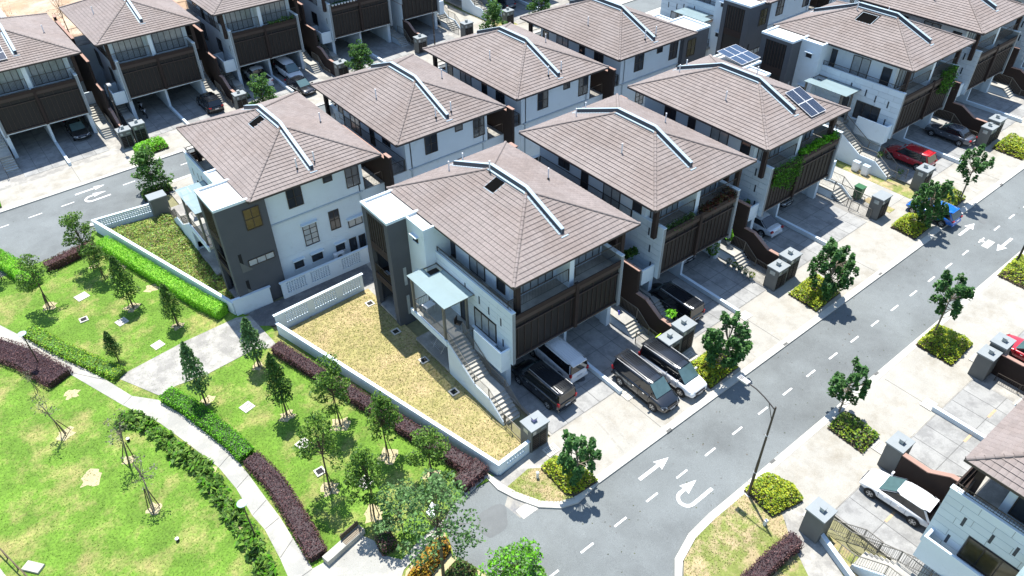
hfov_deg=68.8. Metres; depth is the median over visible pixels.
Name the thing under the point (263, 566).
broadleaf plant
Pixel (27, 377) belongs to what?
sapling
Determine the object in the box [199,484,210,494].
broadleaf plant
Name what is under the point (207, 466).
broadleaf plant
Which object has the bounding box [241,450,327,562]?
hedge
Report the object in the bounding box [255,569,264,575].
broadleaf plant
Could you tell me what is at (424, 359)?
inspection pit
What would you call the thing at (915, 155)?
parked car
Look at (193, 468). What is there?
broadleaf plant
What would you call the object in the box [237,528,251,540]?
broadleaf plant
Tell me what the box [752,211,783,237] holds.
parked car
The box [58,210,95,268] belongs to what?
young tree
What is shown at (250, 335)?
young tree
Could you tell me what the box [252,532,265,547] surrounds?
broadleaf plant
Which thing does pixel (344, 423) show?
bare patch
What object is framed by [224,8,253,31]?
sliding door
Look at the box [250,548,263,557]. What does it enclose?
broadleaf plant
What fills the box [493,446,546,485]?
pavement
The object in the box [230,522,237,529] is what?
broadleaf plant
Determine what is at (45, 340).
hedge
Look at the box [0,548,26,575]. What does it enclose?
timber railing
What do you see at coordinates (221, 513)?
broadleaf plant
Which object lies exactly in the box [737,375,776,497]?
street lamp
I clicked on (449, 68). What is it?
window
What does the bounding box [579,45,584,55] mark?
door
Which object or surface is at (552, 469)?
shrub bed
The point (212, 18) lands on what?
sliding door
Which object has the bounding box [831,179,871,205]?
fence
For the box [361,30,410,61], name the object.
driveway
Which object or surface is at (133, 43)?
sliding door
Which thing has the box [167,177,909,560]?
ground
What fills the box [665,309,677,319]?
potted plant
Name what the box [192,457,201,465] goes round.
broadleaf plant
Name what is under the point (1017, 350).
parked car
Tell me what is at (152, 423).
broadleaf plant
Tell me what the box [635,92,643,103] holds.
window
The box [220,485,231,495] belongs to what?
broadleaf plant
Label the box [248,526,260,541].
broadleaf plant
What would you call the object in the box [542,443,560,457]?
drain cover
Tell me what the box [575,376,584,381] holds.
oil stain
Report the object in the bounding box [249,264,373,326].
alley path
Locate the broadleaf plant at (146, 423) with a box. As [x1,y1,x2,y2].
[140,421,149,428]
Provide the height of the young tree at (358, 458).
6.348 m
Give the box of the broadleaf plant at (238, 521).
[235,517,243,525]
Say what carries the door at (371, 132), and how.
in the duplex house at (412, 115)
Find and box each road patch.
[477,504,507,537]
[516,503,537,518]
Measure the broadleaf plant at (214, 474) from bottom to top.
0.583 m
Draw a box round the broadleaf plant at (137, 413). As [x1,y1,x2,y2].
[129,409,143,417]
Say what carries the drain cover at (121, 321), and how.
on the park lawn at (269, 425)
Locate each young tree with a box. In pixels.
[0,251,7,279]
[12,253,58,310]
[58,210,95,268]
[80,241,109,281]
[102,331,122,363]
[107,255,141,308]
[158,283,183,326]
[179,341,211,405]
[239,317,268,368]
[264,352,292,417]
[293,410,343,493]
[308,352,350,426]
[343,443,384,520]
[365,390,403,459]
[404,425,450,475]
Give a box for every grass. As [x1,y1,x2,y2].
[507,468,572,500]
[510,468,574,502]
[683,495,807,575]
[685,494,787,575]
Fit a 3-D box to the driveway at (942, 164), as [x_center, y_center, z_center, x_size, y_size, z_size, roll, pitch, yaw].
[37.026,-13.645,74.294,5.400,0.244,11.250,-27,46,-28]
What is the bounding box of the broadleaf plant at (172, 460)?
[169,453,180,465]
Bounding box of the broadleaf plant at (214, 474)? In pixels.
[208,471,219,479]
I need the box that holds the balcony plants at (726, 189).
[722,186,733,192]
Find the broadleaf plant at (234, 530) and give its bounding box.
[230,526,239,535]
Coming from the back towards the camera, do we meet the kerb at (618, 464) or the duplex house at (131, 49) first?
the duplex house at (131, 49)
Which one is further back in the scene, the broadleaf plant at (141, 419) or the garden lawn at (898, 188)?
the garden lawn at (898, 188)
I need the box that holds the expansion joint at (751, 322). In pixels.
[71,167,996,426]
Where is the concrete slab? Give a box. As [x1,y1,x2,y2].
[21,560,44,573]
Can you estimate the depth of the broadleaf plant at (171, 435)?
49.58 m
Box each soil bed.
[121,418,264,572]
[405,533,485,575]
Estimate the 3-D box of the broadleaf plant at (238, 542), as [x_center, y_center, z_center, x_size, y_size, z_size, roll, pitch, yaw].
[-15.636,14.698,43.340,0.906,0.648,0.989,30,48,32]
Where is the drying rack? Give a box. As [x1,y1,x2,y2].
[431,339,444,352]
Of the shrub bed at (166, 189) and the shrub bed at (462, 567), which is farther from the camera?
the shrub bed at (166, 189)
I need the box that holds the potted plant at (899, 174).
[897,169,904,177]
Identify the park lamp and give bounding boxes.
[17,331,38,362]
[237,499,254,535]
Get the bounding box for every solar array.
[0,46,7,59]
[717,44,760,64]
[785,86,825,116]
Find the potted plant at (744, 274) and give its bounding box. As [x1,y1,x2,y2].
[742,268,749,276]
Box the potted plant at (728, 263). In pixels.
[725,258,731,266]
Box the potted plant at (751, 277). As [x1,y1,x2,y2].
[749,271,755,280]
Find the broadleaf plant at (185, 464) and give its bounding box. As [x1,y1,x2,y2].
[180,460,188,467]
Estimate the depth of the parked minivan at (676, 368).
50.92 m
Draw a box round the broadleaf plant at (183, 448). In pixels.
[179,444,190,453]
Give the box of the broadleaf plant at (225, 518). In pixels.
[223,512,230,521]
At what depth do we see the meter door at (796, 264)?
59.25 m
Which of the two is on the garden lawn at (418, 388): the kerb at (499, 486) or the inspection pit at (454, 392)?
the inspection pit at (454, 392)
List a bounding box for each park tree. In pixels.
[373,478,426,534]
[394,467,487,575]
[475,537,543,575]
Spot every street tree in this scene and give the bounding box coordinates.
[128,145,173,191]
[247,72,277,104]
[344,38,376,71]
[479,0,506,29]
[525,0,550,13]
[556,429,601,486]
[701,310,752,369]
[806,236,859,300]
[827,356,871,411]
[909,179,954,227]
[929,269,975,334]
[956,143,994,198]
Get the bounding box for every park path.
[0,325,314,575]
[120,316,274,394]
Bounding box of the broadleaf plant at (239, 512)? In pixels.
[231,511,242,520]
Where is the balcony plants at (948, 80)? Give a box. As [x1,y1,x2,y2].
[936,63,960,95]
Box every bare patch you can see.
[43,302,56,310]
[56,426,75,440]
[64,389,79,399]
[80,468,101,487]
[121,456,134,463]
[123,302,140,311]
[143,284,159,291]
[145,502,161,514]
[171,322,183,330]
[200,395,215,405]
[252,362,262,370]
[279,409,295,421]
[320,482,338,497]
[330,417,350,430]
[364,504,382,522]
[377,447,397,464]
[423,470,440,481]
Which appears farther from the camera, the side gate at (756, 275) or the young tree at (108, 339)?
the side gate at (756, 275)
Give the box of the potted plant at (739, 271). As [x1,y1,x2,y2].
[737,265,743,273]
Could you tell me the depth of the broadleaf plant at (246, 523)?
44.11 m
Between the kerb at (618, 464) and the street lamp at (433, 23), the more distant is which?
the street lamp at (433, 23)
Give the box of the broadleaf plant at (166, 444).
[161,439,173,450]
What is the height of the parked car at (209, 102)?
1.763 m
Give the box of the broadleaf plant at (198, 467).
[195,464,202,472]
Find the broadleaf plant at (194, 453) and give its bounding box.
[189,449,201,458]
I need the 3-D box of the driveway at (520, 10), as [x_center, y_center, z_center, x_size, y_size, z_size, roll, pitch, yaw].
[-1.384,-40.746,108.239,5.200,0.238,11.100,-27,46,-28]
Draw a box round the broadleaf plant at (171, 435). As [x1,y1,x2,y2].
[167,430,173,438]
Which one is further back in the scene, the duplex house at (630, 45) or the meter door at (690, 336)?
the duplex house at (630, 45)
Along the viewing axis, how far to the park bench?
42.89 m
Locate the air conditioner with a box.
[333,250,344,258]
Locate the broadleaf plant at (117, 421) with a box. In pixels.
[114,419,123,428]
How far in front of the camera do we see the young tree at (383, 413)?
45.24 m
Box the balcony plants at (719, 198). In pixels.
[698,189,738,212]
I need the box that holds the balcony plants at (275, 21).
[267,15,293,24]
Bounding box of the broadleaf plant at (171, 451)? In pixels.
[164,445,177,457]
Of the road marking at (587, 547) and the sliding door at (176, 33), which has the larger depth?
the sliding door at (176, 33)
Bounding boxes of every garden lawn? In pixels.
[110,214,233,298]
[289,289,521,460]
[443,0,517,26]
[827,536,858,575]
[835,159,917,198]
[864,197,894,212]
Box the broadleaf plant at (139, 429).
[137,425,145,432]
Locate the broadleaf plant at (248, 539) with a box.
[240,534,252,543]
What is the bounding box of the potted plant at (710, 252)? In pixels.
[706,243,720,258]
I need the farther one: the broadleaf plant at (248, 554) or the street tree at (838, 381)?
the street tree at (838, 381)
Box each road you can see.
[0,0,661,276]
[446,169,1023,575]
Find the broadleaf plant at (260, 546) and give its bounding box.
[251,542,265,551]
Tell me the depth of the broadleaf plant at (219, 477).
46.63 m
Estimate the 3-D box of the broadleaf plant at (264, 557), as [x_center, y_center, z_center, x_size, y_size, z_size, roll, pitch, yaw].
[-13.972,15.378,42.412,0.957,0.681,1.052,15,42,19]
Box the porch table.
[422,300,434,314]
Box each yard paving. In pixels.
[0,25,460,190]
[171,203,369,291]
[310,192,902,435]
[514,0,569,23]
[835,332,1023,561]
[889,62,1023,184]
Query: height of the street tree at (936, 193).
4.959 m
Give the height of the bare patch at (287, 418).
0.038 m
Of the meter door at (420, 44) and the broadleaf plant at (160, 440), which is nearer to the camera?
the broadleaf plant at (160, 440)
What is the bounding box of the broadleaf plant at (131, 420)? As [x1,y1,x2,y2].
[124,416,138,426]
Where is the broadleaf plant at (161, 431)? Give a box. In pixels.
[158,427,166,435]
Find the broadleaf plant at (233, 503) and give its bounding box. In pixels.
[229,499,237,508]
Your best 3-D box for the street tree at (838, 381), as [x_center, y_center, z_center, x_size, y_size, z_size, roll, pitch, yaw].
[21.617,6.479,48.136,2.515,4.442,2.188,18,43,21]
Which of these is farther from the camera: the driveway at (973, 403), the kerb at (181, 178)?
the kerb at (181, 178)
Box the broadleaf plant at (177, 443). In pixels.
[171,439,182,449]
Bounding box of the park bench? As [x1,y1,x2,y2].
[322,521,364,565]
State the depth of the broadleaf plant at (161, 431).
49.76 m
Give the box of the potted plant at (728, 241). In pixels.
[725,231,733,244]
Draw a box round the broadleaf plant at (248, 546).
[243,540,252,552]
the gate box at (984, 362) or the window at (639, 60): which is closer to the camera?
the gate box at (984, 362)
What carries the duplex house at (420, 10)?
on the ground at (417, 327)
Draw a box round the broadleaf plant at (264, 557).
[257,550,273,565]
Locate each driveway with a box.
[4,126,66,177]
[49,116,108,162]
[132,93,184,137]
[167,84,222,123]
[240,64,289,101]
[270,58,320,90]
[335,38,380,71]
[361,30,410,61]
[406,18,455,45]
[484,353,613,433]
[501,1,534,20]
[566,316,642,387]
[652,271,731,337]
[682,251,766,308]
[752,222,822,268]
[777,192,866,241]
[836,468,925,575]
[879,138,953,177]
[905,124,973,158]
[909,414,980,475]
[942,379,1014,435]
[955,100,1015,130]
[967,88,1023,117]
[1011,331,1023,361]
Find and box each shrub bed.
[133,136,168,153]
[140,182,172,201]
[407,536,450,575]
[445,557,477,575]
[501,564,546,575]
[541,455,597,495]
[691,351,737,388]
[744,472,803,516]
[788,274,840,311]
[827,411,879,453]
[890,212,929,239]
[915,324,972,365]
[941,186,965,206]
[992,133,1023,159]
[997,254,1023,288]
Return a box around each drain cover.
[73,291,89,301]
[114,317,128,326]
[150,340,164,349]
[239,401,254,412]
[294,438,311,448]
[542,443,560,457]
[620,388,635,400]
[684,351,697,361]
[740,311,752,320]
[870,440,885,454]
[919,398,937,410]
[968,353,976,361]
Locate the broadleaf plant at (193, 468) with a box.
[187,463,196,475]
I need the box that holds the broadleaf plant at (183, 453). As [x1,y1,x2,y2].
[178,449,188,461]
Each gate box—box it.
[114,125,135,149]
[128,119,148,142]
[145,190,170,218]
[231,90,248,109]
[333,59,348,76]
[413,33,426,53]
[460,19,473,36]
[502,7,514,23]
[520,410,549,452]
[657,328,682,351]
[671,315,697,352]
[764,258,790,291]
[778,247,802,282]
[799,496,837,543]
[866,190,892,220]
[877,430,914,473]
[909,163,936,191]
[967,344,1002,381]
[974,122,999,147]
[988,114,1007,142]
[990,332,1016,354]
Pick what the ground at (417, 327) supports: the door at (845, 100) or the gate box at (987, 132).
the gate box at (987, 132)
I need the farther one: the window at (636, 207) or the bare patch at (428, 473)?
the window at (636, 207)
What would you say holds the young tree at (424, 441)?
on the park lawn at (269, 425)
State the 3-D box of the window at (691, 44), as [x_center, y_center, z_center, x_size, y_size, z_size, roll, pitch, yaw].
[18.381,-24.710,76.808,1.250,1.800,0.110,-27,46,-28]
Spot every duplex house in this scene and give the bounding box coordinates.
[0,13,119,177]
[59,0,234,134]
[169,91,393,300]
[177,0,334,96]
[297,0,418,62]
[310,54,514,183]
[360,141,670,430]
[390,0,459,34]
[422,22,615,160]
[445,0,539,19]
[519,93,778,321]
[520,0,710,105]
[627,53,864,245]
[660,0,829,55]
[758,0,987,180]
[829,0,857,3]
[838,397,1023,575]
[858,0,1023,122]
[931,354,1023,477]
[1003,0,1023,70]
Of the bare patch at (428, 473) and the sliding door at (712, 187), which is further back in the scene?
the sliding door at (712, 187)
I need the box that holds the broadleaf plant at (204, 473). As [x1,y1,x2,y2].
[201,467,209,476]
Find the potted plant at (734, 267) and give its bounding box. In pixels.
[732,262,737,270]
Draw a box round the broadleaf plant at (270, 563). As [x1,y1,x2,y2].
[261,560,276,569]
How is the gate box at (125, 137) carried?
on the yard paving at (17, 177)
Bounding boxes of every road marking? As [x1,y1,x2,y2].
[75,185,102,194]
[85,191,110,201]
[581,542,593,552]
[638,458,667,480]
[676,480,712,506]
[958,224,973,235]
[979,239,994,248]
[997,238,1012,250]
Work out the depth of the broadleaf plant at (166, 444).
48.91 m
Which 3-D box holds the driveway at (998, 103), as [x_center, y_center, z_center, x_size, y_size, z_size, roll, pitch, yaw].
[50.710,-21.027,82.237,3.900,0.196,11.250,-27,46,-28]
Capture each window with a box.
[94,49,103,68]
[108,66,116,82]
[200,22,208,40]
[216,37,223,52]
[242,205,262,230]
[248,250,274,266]
[285,186,303,209]
[294,260,304,268]
[302,222,319,246]
[311,11,318,25]
[312,252,322,261]
[322,175,332,183]
[328,208,340,230]
[336,243,345,251]
[337,105,344,120]
[344,165,360,188]
[348,216,362,227]
[358,233,366,247]
[382,138,390,147]
[403,267,407,284]
[406,295,410,313]
[424,133,437,154]
[447,64,452,75]
[455,124,462,131]
[473,117,484,137]
[474,306,496,342]
[495,90,504,104]
[496,277,504,294]
[537,90,548,110]
[543,30,548,39]
[558,157,569,170]
[563,83,569,89]
[578,76,588,96]
[594,51,603,63]
[631,201,641,216]
[634,53,644,71]
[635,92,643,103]
[657,47,662,53]
[664,106,675,120]
[668,41,678,60]
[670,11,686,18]
[686,37,696,56]
[739,141,750,155]
[750,46,759,53]
[758,7,768,26]
[775,0,784,15]
[802,0,808,6]
[852,100,880,121]
[879,67,892,85]
[957,537,1018,575]
[1007,497,1023,523]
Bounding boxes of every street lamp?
[105,83,121,125]
[431,0,435,44]
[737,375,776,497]
[1015,246,1023,265]
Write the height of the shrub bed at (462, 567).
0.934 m
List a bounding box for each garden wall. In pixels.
[91,203,235,314]
[231,285,272,315]
[272,272,363,328]
[275,322,529,475]
[279,245,369,298]
[819,533,854,575]
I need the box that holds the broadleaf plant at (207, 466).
[199,464,208,471]
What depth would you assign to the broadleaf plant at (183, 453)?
48.14 m
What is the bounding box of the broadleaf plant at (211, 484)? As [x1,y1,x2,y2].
[205,479,218,492]
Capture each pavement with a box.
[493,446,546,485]
[783,507,842,575]
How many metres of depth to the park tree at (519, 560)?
39.54 m
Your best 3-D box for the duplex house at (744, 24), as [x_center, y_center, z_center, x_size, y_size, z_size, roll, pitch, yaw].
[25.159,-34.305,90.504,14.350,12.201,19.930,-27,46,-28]
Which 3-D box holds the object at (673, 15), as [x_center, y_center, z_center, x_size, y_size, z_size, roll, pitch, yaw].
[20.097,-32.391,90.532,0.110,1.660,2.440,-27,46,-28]
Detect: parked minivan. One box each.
[273,55,303,78]
[512,358,576,412]
[529,336,588,382]
[611,348,679,413]
[638,336,706,397]
[648,281,704,321]
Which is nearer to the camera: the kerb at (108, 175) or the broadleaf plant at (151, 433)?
the broadleaf plant at (151, 433)
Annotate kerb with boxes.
[0,0,634,212]
[172,7,660,181]
[462,474,598,508]
[596,234,934,483]
[675,482,749,575]
[748,251,1023,482]
[928,163,1023,235]
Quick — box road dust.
[505,496,537,517]
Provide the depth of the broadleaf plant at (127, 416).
50.74 m
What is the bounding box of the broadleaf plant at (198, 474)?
[194,471,202,478]
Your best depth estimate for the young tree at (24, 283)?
57.90 m
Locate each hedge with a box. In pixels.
[0,248,42,287]
[0,337,72,388]
[22,325,126,380]
[42,240,95,272]
[94,235,227,319]
[158,386,255,462]
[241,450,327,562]
[270,340,475,471]
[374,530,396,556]
[453,458,488,492]
[740,530,804,575]
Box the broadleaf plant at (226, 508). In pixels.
[222,502,230,511]
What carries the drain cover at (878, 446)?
on the apron at (825, 464)
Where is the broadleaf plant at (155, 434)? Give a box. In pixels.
[151,431,160,438]
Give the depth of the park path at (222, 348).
55.39 m
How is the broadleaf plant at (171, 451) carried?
on the soil bed at (239, 526)
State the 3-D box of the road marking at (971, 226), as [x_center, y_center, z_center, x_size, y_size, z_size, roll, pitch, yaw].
[39.028,-5.037,64.171,2.600,0.083,0.760,-27,46,-28]
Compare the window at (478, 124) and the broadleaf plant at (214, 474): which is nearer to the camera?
the broadleaf plant at (214, 474)
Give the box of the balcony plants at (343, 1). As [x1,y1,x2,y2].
[330,0,355,6]
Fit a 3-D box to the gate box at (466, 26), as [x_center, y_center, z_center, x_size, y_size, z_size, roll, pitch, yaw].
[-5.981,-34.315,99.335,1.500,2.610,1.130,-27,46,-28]
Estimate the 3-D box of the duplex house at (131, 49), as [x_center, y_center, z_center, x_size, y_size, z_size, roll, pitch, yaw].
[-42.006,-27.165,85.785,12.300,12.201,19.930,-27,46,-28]
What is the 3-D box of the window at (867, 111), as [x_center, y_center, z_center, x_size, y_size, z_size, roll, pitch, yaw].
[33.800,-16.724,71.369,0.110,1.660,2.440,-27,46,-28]
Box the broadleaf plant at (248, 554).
[244,547,257,561]
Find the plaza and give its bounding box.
[313,520,443,575]
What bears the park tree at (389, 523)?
on the park lawn at (269, 425)
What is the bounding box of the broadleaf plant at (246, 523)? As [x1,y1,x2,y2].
[241,517,251,529]
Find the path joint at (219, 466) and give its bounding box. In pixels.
[70,372,311,575]
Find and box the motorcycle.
[140,107,147,117]
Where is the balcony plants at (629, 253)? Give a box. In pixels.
[624,246,639,259]
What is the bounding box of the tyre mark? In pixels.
[591,416,623,452]
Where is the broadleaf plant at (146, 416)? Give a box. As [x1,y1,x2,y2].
[141,413,152,420]
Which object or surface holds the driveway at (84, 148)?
on the yard paving at (17, 177)
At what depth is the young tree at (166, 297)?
56.44 m
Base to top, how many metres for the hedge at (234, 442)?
0.932 m
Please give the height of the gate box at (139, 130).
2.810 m
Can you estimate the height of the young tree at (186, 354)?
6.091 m
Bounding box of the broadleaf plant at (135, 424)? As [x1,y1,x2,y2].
[131,422,138,429]
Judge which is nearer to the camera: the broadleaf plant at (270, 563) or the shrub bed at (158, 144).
the broadleaf plant at (270, 563)
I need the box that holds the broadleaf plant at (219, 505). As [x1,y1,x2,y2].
[216,501,223,509]
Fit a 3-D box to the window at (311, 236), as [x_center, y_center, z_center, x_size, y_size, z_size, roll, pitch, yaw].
[-16.143,-4.373,59.994,1.200,2.000,0.110,-27,46,-28]
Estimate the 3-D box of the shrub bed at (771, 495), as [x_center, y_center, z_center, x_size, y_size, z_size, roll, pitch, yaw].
[15.686,12.039,44.487,2.780,1.077,2.749,-27,46,-28]
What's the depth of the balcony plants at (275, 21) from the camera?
88.41 m
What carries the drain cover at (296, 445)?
on the park lawn at (269, 425)
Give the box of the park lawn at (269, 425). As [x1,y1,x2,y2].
[0,230,492,575]
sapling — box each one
[23,370,39,393]
[30,394,70,436]
[103,408,134,466]
[121,452,159,514]
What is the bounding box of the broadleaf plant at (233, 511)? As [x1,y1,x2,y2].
[228,507,237,514]
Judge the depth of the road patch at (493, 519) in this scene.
44.24 m
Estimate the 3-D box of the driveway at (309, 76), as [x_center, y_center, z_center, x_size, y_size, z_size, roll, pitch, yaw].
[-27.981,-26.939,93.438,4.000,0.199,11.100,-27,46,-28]
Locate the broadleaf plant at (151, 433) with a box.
[145,428,155,440]
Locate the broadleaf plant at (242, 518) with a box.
[238,511,247,521]
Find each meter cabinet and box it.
[851,159,861,171]
[860,163,871,175]
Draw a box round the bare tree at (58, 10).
[46,0,69,32]
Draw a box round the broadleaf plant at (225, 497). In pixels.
[220,492,231,504]
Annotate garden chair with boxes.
[454,315,462,325]
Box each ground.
[0,0,188,36]
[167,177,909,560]
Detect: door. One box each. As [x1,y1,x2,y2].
[0,69,24,94]
[28,59,68,85]
[112,37,146,61]
[121,136,128,147]
[126,135,134,145]
[135,130,142,142]
[140,128,147,140]
[151,28,185,52]
[207,13,215,26]
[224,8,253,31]
[237,100,242,108]
[259,1,286,23]
[325,0,345,4]
[349,114,361,135]
[349,236,357,254]
[369,128,375,146]
[419,43,422,52]
[450,241,455,258]
[460,71,471,86]
[460,301,465,320]
[469,256,485,281]
[481,82,486,94]
[521,271,552,294]
[532,433,538,450]
[540,428,546,445]
[556,35,567,47]
[574,247,599,266]
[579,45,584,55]
[580,171,588,190]
[602,183,620,209]
[650,202,678,218]
[680,334,687,352]
[686,331,693,348]
[687,117,695,129]
[700,183,715,196]
[710,127,728,145]
[756,147,779,160]
[775,275,781,289]
[779,272,786,286]
[786,264,793,280]
[791,261,798,277]
[801,131,810,141]
[829,48,837,66]
[839,96,849,117]
[849,54,871,77]
[877,204,884,218]
[881,202,888,215]
[894,69,914,88]
[923,20,941,28]
[967,32,976,47]
[995,124,1003,138]
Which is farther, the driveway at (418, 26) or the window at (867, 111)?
the driveway at (418, 26)
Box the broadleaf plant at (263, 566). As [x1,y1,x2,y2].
[258,559,268,574]
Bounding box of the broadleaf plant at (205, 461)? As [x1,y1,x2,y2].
[201,455,212,469]
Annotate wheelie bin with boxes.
[852,183,866,199]
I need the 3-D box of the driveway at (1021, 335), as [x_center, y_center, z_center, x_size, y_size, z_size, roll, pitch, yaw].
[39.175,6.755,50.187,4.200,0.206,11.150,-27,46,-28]
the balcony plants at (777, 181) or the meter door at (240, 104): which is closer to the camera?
the balcony plants at (777, 181)
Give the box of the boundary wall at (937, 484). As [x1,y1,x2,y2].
[830,453,959,575]
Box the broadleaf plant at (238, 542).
[233,536,244,547]
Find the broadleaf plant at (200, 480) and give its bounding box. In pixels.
[194,476,206,486]
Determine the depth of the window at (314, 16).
95.42 m
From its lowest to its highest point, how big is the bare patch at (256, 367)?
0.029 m
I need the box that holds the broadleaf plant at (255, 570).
[250,562,261,575]
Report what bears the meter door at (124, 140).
in the gate box at (125, 137)
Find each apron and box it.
[0,0,627,209]
[169,9,660,203]
[529,117,1023,475]
[768,277,1023,520]
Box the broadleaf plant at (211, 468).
[206,465,214,474]
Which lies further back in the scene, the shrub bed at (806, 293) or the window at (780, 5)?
the window at (780, 5)
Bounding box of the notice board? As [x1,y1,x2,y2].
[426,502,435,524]
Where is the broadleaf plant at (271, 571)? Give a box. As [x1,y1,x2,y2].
[264,566,278,575]
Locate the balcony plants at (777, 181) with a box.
[771,155,805,190]
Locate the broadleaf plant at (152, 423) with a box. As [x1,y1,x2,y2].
[146,418,157,427]
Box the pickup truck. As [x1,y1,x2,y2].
[243,65,273,85]
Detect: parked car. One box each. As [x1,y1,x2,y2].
[63,117,91,140]
[196,92,224,113]
[284,75,316,95]
[492,0,515,9]
[684,255,695,263]
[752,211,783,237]
[780,197,793,207]
[859,468,940,527]
[883,143,937,170]
[906,198,962,226]
[925,122,977,146]
[1006,334,1023,362]
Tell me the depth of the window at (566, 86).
69.17 m
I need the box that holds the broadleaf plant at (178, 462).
[174,457,182,464]
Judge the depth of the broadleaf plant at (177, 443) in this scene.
48.73 m
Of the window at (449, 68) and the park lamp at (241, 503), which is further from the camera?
the window at (449, 68)
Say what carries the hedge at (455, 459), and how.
on the park lawn at (269, 425)
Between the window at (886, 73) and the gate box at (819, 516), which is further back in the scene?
the window at (886, 73)
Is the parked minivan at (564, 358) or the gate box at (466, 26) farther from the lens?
the gate box at (466, 26)
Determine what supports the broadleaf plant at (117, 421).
on the soil bed at (239, 526)
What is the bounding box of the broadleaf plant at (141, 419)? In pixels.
[136,416,146,426]
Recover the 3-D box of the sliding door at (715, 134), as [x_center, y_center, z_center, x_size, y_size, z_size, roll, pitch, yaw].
[17.195,-12.308,62.167,0.110,2.250,1.800,-27,46,-28]
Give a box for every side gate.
[635,333,645,346]
[744,264,765,285]
[830,519,883,552]
[848,201,871,217]
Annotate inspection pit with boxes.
[79,316,88,322]
[313,466,324,476]
[365,300,374,306]
[390,328,400,335]
[418,356,429,363]
[448,387,459,396]
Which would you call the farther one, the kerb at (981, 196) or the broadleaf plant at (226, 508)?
the kerb at (981, 196)
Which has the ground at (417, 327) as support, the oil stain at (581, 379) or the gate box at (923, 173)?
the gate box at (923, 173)
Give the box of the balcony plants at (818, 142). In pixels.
[798,130,839,155]
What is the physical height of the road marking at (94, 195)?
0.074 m
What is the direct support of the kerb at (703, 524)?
on the road at (563, 537)
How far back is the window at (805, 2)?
86.06 m
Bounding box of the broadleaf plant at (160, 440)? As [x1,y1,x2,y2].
[153,438,167,447]
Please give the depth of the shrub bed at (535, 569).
40.55 m
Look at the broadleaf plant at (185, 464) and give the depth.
47.70 m
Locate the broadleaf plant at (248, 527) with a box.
[243,520,256,530]
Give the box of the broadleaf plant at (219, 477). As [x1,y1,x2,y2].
[208,474,223,483]
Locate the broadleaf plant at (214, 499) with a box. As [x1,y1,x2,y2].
[208,492,221,506]
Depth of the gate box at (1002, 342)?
50.58 m
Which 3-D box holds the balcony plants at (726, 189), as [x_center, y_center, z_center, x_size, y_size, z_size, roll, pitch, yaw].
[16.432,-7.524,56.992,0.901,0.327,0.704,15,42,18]
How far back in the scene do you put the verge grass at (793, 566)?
42.44 m
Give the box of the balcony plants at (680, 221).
[666,211,696,231]
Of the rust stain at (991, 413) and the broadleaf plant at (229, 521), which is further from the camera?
the rust stain at (991, 413)
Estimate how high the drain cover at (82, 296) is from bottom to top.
0.050 m
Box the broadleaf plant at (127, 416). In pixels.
[119,412,132,418]
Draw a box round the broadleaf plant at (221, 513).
[218,508,227,518]
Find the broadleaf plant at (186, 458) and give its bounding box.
[180,454,192,463]
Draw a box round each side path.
[444,3,492,32]
[832,166,904,206]
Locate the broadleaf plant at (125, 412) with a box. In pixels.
[115,410,127,417]
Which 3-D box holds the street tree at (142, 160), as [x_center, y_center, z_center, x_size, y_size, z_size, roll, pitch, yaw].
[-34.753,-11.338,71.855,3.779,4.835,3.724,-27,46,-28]
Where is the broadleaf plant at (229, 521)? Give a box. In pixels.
[224,513,236,526]
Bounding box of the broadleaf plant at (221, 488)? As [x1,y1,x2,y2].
[216,485,225,492]
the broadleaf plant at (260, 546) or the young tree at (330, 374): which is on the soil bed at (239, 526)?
the broadleaf plant at (260, 546)
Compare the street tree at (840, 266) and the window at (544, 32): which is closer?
the street tree at (840, 266)
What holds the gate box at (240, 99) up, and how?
on the yard paving at (17, 177)
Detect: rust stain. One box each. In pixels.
[884,511,895,521]
[987,409,996,417]
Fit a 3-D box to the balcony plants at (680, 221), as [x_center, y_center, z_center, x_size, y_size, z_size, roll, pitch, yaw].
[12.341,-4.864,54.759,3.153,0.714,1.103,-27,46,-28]
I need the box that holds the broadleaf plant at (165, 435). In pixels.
[161,432,168,437]
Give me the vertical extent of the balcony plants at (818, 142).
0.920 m
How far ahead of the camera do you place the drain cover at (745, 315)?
56.73 m

